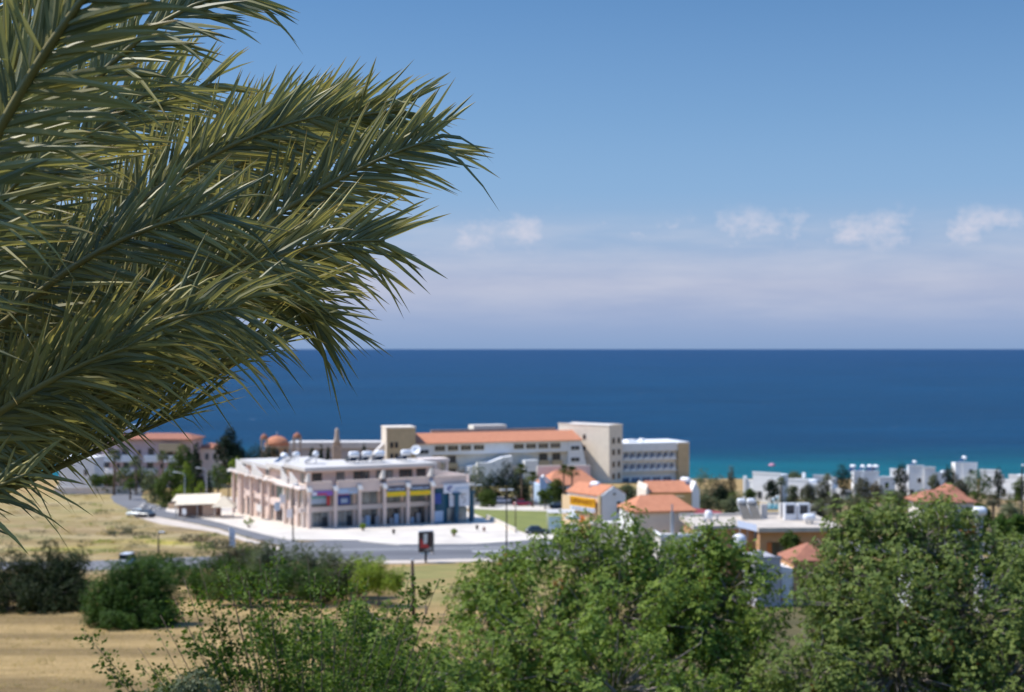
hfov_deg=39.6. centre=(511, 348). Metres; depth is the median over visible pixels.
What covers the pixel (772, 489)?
pine tree
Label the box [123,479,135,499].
palm tree
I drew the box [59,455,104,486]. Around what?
white annex
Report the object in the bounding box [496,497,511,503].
parked car
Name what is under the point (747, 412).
sea
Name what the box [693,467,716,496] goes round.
broadleaf tree
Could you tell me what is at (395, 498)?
shop window
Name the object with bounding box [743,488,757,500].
shrub
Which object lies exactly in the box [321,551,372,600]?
hedge bush
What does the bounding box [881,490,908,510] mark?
shrub
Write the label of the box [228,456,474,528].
shop building
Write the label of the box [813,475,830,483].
white villa
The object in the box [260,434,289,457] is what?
church
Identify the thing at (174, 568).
hedge bush
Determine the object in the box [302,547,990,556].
road lane
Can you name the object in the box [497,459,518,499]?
pine tree
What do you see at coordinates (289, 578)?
hedge bush
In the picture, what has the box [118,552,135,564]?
van
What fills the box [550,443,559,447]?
window
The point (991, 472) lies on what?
white villa
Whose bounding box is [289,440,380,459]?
white hall
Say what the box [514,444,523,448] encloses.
window
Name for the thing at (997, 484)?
pine tree
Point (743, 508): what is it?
solar collector
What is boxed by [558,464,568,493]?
palm tree
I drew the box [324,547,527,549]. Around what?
road line
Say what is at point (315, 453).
solar heater
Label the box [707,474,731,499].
broadleaf tree
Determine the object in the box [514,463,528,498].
palm tree
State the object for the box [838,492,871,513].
shrub
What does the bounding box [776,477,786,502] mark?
palm tree
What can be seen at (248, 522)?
potted plant
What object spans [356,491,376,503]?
shop window
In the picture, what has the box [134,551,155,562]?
shrub
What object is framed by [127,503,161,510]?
parked car
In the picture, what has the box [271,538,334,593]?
hedge bush
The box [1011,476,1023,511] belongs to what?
tree
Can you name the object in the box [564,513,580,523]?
parasol
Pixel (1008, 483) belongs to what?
white villa
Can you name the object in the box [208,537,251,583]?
hedge bush
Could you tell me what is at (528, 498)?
broadleaf tree
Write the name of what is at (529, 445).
window
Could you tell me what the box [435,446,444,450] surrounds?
window
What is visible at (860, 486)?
broadleaf tree
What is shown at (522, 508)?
pavement
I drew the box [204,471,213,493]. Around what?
cypress tree
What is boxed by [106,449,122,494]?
palm tree
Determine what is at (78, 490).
garden wall
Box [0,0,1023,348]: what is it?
sky
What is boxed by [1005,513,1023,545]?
shrub
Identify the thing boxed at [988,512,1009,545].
shrub
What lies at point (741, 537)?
water tank
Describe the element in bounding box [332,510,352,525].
shop window
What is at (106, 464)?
window
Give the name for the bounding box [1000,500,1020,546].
palm tree
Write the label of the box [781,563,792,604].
white house
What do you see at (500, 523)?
wall
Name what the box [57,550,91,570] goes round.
shrub
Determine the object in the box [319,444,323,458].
cypress tree
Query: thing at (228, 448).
pine tree
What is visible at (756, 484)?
white villa
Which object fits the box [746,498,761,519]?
solar collector
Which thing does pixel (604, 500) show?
house
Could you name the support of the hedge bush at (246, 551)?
on the ground at (431, 573)
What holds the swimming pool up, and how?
on the ground at (431, 573)
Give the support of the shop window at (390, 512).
in the shop building at (341, 492)
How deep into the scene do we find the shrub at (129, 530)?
242.49 m
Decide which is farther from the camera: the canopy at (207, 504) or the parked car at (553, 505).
the parked car at (553, 505)
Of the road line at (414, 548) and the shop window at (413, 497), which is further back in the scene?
the shop window at (413, 497)
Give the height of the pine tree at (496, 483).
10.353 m
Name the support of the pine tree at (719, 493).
on the ground at (431, 573)
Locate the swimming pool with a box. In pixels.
[767,503,778,509]
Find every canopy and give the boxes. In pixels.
[171,493,235,517]
[694,508,721,512]
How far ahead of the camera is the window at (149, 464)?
384.38 m
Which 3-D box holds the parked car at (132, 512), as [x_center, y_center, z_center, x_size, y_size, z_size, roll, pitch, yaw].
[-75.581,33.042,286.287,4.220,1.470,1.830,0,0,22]
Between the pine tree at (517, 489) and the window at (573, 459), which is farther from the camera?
the window at (573, 459)
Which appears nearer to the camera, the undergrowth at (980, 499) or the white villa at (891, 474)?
the undergrowth at (980, 499)
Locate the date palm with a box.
[0,0,500,586]
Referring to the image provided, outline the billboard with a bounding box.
[418,530,433,561]
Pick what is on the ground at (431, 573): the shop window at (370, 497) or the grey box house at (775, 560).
the grey box house at (775, 560)
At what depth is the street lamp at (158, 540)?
206.48 m
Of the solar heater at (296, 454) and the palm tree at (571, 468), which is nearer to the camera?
the solar heater at (296, 454)
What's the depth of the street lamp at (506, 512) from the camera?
212.33 m
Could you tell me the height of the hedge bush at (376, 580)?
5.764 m
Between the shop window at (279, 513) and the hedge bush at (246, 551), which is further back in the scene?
the shop window at (279, 513)
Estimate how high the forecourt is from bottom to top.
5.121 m
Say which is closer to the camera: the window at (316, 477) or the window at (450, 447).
the window at (316, 477)
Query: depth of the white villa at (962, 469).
361.58 m
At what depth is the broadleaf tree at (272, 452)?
348.77 m
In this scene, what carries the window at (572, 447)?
in the hotel wing
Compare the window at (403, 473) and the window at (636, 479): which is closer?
the window at (403, 473)
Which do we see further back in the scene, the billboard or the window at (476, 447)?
the window at (476, 447)
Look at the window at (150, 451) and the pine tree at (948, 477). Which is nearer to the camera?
the pine tree at (948, 477)
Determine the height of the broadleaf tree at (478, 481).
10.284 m
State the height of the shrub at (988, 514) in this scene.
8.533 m
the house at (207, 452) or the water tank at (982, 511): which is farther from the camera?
the house at (207, 452)
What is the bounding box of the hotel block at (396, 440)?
[370,425,415,459]
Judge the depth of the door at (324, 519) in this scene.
259.57 m
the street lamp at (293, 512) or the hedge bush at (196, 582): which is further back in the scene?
the street lamp at (293, 512)
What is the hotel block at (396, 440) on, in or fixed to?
on the ground at (431, 573)
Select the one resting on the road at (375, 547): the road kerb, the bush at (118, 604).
the road kerb
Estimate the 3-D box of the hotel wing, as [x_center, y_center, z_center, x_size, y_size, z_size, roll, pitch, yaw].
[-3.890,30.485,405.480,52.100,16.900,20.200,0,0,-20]
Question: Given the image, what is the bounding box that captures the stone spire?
[332,428,340,459]
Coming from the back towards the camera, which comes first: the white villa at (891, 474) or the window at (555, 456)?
the window at (555, 456)
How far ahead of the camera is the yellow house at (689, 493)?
263.10 m
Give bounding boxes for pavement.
[138,516,279,549]
[341,557,572,563]
[466,505,561,510]
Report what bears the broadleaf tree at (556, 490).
on the ground at (431, 573)
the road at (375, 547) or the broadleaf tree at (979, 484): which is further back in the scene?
the broadleaf tree at (979, 484)
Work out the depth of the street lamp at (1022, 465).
169.94 m
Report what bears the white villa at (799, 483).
on the ground at (431, 573)
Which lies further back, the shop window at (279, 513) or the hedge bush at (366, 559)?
the shop window at (279, 513)
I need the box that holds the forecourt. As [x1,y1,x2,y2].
[166,497,553,543]
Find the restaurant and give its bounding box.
[534,465,597,502]
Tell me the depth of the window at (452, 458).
396.29 m
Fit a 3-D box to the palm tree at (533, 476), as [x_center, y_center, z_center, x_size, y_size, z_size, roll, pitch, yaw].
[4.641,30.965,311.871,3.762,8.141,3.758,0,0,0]
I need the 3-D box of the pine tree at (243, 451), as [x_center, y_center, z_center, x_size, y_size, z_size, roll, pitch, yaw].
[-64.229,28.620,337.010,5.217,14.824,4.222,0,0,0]
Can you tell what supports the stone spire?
on the ground at (431, 573)
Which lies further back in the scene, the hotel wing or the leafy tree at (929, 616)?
the hotel wing
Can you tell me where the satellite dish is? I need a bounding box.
[411,445,420,459]
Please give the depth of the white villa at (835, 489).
334.14 m
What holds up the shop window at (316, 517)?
in the shop building at (341, 492)
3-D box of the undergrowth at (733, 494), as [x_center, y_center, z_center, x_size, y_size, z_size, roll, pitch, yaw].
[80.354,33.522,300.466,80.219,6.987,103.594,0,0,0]
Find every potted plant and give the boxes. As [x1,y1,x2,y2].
[243,517,254,526]
[359,523,365,530]
[450,528,457,535]
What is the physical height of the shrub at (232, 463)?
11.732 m
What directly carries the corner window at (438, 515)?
in the shop building at (341, 492)
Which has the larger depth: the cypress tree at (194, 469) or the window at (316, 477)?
the cypress tree at (194, 469)
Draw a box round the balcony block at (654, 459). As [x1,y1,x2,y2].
[623,438,688,481]
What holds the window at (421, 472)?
in the shop building at (341, 492)
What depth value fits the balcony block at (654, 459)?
420.30 m
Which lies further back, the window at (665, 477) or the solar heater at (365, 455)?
the window at (665, 477)
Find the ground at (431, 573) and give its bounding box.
[0,479,1023,691]
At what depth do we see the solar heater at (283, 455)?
279.87 m
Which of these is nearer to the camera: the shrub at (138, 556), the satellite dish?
the shrub at (138, 556)
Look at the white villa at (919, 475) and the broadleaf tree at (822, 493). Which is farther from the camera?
the white villa at (919, 475)
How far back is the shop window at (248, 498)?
290.57 m
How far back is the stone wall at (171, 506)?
306.05 m
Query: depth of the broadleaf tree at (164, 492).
310.97 m
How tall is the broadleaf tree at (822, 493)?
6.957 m
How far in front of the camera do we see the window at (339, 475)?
263.34 m
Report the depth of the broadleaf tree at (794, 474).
349.28 m
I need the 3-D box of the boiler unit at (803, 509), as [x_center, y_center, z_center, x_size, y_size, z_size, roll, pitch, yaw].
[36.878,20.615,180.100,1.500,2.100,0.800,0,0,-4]
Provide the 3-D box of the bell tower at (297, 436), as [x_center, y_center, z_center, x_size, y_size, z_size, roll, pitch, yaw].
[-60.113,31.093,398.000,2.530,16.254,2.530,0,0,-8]
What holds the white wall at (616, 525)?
on the ground at (431, 573)
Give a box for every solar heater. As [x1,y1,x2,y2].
[274,453,287,461]
[284,451,299,462]
[305,451,318,463]
[345,451,358,463]
[359,451,372,462]
[372,450,384,462]
[397,449,410,461]
[589,481,600,486]
[680,477,690,484]
[848,465,855,470]
[856,465,865,470]
[865,465,872,470]
[872,465,878,470]
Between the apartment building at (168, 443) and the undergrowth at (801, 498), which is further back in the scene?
the apartment building at (168, 443)
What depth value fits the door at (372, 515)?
264.05 m
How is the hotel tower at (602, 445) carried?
on the ground at (431, 573)
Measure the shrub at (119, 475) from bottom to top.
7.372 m
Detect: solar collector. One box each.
[737,498,751,519]
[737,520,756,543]
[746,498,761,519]
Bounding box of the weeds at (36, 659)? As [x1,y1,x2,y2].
[0,604,628,691]
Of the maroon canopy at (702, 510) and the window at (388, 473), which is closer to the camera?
the maroon canopy at (702, 510)
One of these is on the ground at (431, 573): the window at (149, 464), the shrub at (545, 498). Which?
the shrub at (545, 498)
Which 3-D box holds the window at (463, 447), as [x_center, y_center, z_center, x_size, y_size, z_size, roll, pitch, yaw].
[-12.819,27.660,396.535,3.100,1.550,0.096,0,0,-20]
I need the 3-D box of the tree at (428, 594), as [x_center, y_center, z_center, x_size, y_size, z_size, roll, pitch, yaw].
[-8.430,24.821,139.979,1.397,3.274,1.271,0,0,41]
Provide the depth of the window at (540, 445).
404.40 m
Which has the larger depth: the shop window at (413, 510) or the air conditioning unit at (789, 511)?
the shop window at (413, 510)
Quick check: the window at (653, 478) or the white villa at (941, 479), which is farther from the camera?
the window at (653, 478)
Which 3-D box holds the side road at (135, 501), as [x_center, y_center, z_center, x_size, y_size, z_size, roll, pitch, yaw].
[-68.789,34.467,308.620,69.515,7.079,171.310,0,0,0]
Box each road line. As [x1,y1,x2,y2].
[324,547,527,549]
[473,550,500,551]
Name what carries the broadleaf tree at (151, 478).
on the ground at (431, 573)
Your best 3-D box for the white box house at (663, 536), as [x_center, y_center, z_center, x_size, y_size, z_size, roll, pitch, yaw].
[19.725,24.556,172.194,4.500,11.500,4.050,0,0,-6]
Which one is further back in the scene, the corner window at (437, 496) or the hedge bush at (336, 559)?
the corner window at (437, 496)
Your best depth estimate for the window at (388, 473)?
267.62 m
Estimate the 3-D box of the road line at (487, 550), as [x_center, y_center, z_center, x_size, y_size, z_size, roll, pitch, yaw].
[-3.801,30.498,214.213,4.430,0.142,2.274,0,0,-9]
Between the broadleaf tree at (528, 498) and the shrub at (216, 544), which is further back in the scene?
the broadleaf tree at (528, 498)
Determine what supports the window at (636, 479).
in the balcony block at (654, 459)
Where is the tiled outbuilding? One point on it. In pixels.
(806, 551)
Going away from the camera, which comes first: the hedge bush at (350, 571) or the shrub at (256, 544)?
the hedge bush at (350, 571)
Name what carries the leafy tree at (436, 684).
on the ground at (431, 573)
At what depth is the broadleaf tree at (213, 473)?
315.29 m
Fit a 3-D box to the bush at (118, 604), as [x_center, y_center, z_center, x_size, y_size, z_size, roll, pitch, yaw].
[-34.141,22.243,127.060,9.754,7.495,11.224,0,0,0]
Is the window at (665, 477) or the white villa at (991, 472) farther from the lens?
the window at (665, 477)
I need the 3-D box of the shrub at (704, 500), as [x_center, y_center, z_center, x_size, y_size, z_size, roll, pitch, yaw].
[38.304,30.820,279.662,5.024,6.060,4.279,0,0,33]
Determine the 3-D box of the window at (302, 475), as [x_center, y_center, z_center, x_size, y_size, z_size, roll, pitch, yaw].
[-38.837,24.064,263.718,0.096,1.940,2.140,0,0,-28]
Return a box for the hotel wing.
[416,424,585,485]
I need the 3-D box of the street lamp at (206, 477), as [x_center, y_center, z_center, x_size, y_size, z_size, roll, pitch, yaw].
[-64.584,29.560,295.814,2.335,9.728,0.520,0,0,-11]
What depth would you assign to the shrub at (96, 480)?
357.25 m
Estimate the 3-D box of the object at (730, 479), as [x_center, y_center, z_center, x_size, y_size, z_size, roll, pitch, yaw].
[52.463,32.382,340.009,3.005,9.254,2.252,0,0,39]
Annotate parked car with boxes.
[126,509,142,515]
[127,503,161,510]
[134,510,155,517]
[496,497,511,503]
[513,499,531,505]
[525,525,549,533]
[549,502,561,508]
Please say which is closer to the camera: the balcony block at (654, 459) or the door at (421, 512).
the door at (421, 512)
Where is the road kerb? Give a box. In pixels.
[359,540,528,544]
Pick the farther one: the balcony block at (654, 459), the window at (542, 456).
the balcony block at (654, 459)
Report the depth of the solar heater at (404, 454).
272.43 m
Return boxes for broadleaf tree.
[141,466,161,502]
[151,466,190,507]
[167,442,202,492]
[180,462,195,493]
[244,443,269,458]
[264,444,279,457]
[470,464,493,501]
[518,475,531,502]
[546,479,565,502]
[618,484,636,500]
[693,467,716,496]
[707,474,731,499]
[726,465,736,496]
[788,471,804,478]
[800,483,817,503]
[813,477,832,503]
[852,477,873,500]
[927,473,939,489]
[963,467,994,501]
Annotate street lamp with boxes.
[157,531,164,553]
[196,467,206,492]
[292,484,297,541]
[473,484,481,519]
[500,489,513,548]
[1021,464,1023,546]
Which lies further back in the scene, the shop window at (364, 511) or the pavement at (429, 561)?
the shop window at (364, 511)
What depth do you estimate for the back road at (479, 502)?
323.14 m
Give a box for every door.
[322,517,326,526]
[347,515,351,525]
[371,514,375,524]
[419,511,423,522]
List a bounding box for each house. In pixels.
[200,443,226,485]
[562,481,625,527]
[617,494,697,571]
[637,480,699,508]
[654,504,696,580]
[679,503,839,580]
[742,550,780,606]
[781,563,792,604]
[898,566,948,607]
[904,483,977,537]
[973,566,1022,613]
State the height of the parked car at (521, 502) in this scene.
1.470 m
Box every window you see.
[104,462,109,467]
[147,462,152,467]
[148,448,153,454]
[248,498,253,514]
[277,486,288,499]
[277,509,288,522]
[300,473,304,483]
[306,494,328,506]
[306,511,328,526]
[312,473,321,481]
[332,494,352,505]
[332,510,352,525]
[336,472,344,483]
[354,471,368,479]
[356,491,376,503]
[356,509,376,524]
[376,470,392,481]
[381,489,400,502]
[381,507,400,523]
[399,469,412,477]
[404,490,424,501]
[404,506,424,523]
[416,468,425,476]
[419,449,428,453]
[434,493,440,503]
[434,511,442,521]
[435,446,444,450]
[447,456,455,462]
[447,506,466,522]
[448,445,457,450]
[461,445,470,450]
[474,445,483,449]
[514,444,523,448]
[526,443,535,448]
[538,443,547,448]
[539,453,546,459]
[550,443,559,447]
[552,453,560,459]
[571,446,579,449]
[571,457,579,461]
[617,501,620,512]
[631,477,639,481]
[642,477,649,481]
[652,477,660,480]
[663,476,670,480]
[757,491,761,498]
[769,542,784,555]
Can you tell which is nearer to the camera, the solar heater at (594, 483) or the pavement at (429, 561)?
the pavement at (429, 561)
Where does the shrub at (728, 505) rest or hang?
on the ground at (431, 573)
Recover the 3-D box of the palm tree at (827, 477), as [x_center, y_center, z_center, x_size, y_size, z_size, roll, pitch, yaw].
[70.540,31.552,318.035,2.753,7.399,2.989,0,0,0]
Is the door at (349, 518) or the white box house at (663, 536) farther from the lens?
the door at (349, 518)
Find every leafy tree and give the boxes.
[270,583,497,691]
[426,500,796,691]
[742,483,1023,691]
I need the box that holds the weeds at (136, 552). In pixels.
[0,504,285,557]
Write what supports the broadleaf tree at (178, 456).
on the ground at (431, 573)
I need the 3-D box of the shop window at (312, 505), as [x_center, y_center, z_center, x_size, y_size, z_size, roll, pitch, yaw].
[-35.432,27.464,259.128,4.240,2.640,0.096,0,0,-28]
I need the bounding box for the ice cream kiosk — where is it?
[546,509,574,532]
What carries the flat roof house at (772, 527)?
on the ground at (431, 573)
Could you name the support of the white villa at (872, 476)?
on the ground at (431, 573)
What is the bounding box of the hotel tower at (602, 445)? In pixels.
[558,422,622,483]
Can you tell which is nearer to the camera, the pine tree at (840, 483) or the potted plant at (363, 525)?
the potted plant at (363, 525)
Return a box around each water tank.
[705,510,711,520]
[733,534,745,547]
[803,514,815,523]
[971,507,986,557]
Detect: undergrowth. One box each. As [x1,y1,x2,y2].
[700,487,1023,517]
[716,489,1023,525]
[722,494,1023,543]
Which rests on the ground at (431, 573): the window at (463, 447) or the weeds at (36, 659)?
the weeds at (36, 659)
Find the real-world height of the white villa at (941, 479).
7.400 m
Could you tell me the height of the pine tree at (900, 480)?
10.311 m
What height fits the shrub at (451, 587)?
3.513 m
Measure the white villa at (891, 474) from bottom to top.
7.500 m
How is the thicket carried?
on the ground at (431, 573)
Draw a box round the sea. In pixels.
[41,349,1023,478]
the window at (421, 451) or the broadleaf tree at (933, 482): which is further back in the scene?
the window at (421, 451)
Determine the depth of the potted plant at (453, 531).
239.28 m
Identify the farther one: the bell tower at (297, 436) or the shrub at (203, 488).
the bell tower at (297, 436)
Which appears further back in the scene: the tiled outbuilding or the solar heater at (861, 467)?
the solar heater at (861, 467)
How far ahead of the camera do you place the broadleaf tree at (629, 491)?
329.54 m
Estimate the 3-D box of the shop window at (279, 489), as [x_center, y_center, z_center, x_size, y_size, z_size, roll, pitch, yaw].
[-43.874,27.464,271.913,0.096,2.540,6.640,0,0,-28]
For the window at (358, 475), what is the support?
in the shop building at (341, 492)
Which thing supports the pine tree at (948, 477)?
on the ground at (431, 573)
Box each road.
[0,538,1023,569]
[110,488,298,544]
[474,497,634,504]
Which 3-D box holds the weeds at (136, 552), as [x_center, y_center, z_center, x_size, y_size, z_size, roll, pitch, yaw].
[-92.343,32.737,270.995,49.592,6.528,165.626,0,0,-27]
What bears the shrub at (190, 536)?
on the ground at (431, 573)
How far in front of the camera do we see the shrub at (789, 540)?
159.65 m
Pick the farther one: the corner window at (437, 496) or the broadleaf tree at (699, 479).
the broadleaf tree at (699, 479)
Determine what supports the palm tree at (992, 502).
on the ground at (431, 573)
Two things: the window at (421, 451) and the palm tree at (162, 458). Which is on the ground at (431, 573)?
the palm tree at (162, 458)
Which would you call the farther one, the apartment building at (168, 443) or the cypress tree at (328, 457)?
the apartment building at (168, 443)
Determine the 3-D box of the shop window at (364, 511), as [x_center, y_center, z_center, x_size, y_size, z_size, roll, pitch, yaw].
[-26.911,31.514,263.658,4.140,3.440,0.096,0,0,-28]
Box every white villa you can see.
[743,471,787,502]
[788,472,825,498]
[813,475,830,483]
[828,476,850,498]
[851,470,894,496]
[890,468,906,491]
[907,465,935,495]
[935,470,949,487]
[951,462,977,491]
[979,469,1000,494]
[997,473,1023,499]
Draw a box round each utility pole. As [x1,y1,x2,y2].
[411,559,414,620]
[515,497,515,527]
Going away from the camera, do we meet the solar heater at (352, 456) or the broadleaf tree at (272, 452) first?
the solar heater at (352, 456)
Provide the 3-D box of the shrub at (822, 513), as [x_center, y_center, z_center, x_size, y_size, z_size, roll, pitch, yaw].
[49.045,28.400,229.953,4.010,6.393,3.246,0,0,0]
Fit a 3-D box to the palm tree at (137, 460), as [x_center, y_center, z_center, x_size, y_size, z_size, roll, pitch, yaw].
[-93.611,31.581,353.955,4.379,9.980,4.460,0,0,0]
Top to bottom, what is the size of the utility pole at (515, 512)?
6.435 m
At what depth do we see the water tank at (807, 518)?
175.62 m
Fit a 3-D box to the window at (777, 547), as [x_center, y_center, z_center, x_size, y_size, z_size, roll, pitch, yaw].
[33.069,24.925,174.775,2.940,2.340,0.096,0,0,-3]
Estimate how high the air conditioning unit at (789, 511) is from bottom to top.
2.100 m
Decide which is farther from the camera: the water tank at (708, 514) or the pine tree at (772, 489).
the pine tree at (772, 489)
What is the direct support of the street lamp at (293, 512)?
on the ground at (431, 573)
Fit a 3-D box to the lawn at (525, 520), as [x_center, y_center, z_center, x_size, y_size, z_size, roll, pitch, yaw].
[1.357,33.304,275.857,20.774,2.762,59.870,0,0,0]
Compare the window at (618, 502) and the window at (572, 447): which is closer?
the window at (618, 502)
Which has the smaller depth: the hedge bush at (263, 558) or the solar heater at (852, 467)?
the hedge bush at (263, 558)
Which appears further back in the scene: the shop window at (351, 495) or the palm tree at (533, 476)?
the palm tree at (533, 476)
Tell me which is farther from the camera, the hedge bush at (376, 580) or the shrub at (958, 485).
the shrub at (958, 485)
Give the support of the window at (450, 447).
in the hotel wing
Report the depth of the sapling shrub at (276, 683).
17.95 m
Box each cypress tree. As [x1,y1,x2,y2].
[189,441,205,493]
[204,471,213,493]
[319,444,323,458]
[325,446,330,459]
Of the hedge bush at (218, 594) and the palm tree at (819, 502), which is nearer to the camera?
the hedge bush at (218, 594)
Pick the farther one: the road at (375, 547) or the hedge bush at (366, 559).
the road at (375, 547)
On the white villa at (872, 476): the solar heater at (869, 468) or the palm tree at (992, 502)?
the solar heater at (869, 468)
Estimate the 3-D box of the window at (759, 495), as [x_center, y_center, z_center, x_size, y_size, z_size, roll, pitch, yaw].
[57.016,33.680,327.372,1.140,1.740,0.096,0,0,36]
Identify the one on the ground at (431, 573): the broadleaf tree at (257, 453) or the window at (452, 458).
the broadleaf tree at (257, 453)
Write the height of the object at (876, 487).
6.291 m
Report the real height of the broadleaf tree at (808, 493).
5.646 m
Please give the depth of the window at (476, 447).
397.84 m
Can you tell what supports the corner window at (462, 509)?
in the shop building at (341, 492)
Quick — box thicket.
[0,535,94,615]
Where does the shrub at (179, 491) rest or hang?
on the ground at (431, 573)
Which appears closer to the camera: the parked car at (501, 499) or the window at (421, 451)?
the parked car at (501, 499)
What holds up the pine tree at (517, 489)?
on the ground at (431, 573)
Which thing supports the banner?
on the ground at (431, 573)
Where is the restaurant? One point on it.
(547, 474)
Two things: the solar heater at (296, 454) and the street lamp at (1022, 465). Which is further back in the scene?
the solar heater at (296, 454)
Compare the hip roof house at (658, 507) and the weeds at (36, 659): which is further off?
the hip roof house at (658, 507)
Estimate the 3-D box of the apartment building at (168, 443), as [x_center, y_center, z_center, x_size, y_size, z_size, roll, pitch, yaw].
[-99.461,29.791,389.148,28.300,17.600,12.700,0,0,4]
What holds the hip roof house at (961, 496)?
on the ground at (431, 573)
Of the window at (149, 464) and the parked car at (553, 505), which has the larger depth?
the window at (149, 464)
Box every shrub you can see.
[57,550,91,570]
[73,547,454,691]
[88,473,102,489]
[98,473,117,492]
[102,526,142,536]
[115,466,137,493]
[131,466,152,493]
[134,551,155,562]
[144,666,221,691]
[172,484,188,496]
[176,533,211,541]
[193,480,205,493]
[201,538,241,549]
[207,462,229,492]
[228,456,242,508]
[232,539,281,553]
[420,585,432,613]
[445,580,514,604]
[476,489,496,506]
[537,489,553,508]
[700,490,719,510]
[718,495,739,512]
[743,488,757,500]
[778,530,800,549]
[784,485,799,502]
[810,505,827,518]
[823,492,844,516]
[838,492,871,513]
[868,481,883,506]
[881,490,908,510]
[953,479,969,495]
[971,503,993,527]
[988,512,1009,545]
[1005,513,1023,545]
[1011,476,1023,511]
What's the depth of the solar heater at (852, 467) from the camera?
347.86 m
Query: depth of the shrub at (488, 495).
311.30 m
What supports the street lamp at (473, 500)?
on the forecourt
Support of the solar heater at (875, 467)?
on the white villa at (872, 476)
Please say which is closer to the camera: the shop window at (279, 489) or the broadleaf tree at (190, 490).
the shop window at (279, 489)
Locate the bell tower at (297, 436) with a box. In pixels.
[293,433,301,456]
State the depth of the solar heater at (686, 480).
265.94 m
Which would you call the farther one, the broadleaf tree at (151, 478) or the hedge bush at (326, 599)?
the broadleaf tree at (151, 478)
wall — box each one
[54,487,129,493]
[168,503,177,508]
[486,515,516,531]
[589,521,619,561]
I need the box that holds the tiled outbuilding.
[777,543,835,604]
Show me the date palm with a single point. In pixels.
(128, 300)
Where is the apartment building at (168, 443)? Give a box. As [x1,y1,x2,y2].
[92,425,205,487]
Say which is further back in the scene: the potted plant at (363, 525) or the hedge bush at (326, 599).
the potted plant at (363, 525)
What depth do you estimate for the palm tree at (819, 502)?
289.68 m
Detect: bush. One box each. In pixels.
[77,554,189,630]
[133,550,207,585]
[180,541,237,597]
[197,555,265,605]
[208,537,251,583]
[231,535,274,579]
[245,536,301,597]
[255,553,326,605]
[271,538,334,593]
[296,561,358,602]
[315,543,352,578]
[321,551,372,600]
[340,551,377,597]
[348,555,407,605]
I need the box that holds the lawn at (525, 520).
[474,509,564,533]
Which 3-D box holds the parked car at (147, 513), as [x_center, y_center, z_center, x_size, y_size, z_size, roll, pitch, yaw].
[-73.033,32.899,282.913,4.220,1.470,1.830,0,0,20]
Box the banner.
[229,527,234,548]
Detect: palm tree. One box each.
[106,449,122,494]
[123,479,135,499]
[128,455,143,494]
[156,450,169,480]
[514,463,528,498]
[526,472,539,506]
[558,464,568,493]
[565,466,579,485]
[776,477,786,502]
[812,498,825,508]
[822,473,831,503]
[983,494,1000,551]
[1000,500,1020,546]
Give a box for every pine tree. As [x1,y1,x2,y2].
[213,422,243,498]
[231,440,249,485]
[481,466,507,498]
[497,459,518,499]
[507,471,529,503]
[712,484,728,511]
[763,478,780,503]
[831,463,856,503]
[892,461,910,495]
[942,465,958,484]
[992,466,1004,507]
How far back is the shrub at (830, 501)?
284.57 m
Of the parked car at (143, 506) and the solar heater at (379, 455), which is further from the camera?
the parked car at (143, 506)
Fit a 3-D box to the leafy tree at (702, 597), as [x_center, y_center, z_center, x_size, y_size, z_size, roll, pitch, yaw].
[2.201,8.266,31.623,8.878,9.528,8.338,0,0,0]
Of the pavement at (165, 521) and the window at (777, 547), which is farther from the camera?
the pavement at (165, 521)
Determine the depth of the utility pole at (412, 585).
131.88 m
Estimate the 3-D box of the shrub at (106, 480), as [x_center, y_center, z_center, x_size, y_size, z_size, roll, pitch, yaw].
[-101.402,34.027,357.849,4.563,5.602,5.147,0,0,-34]

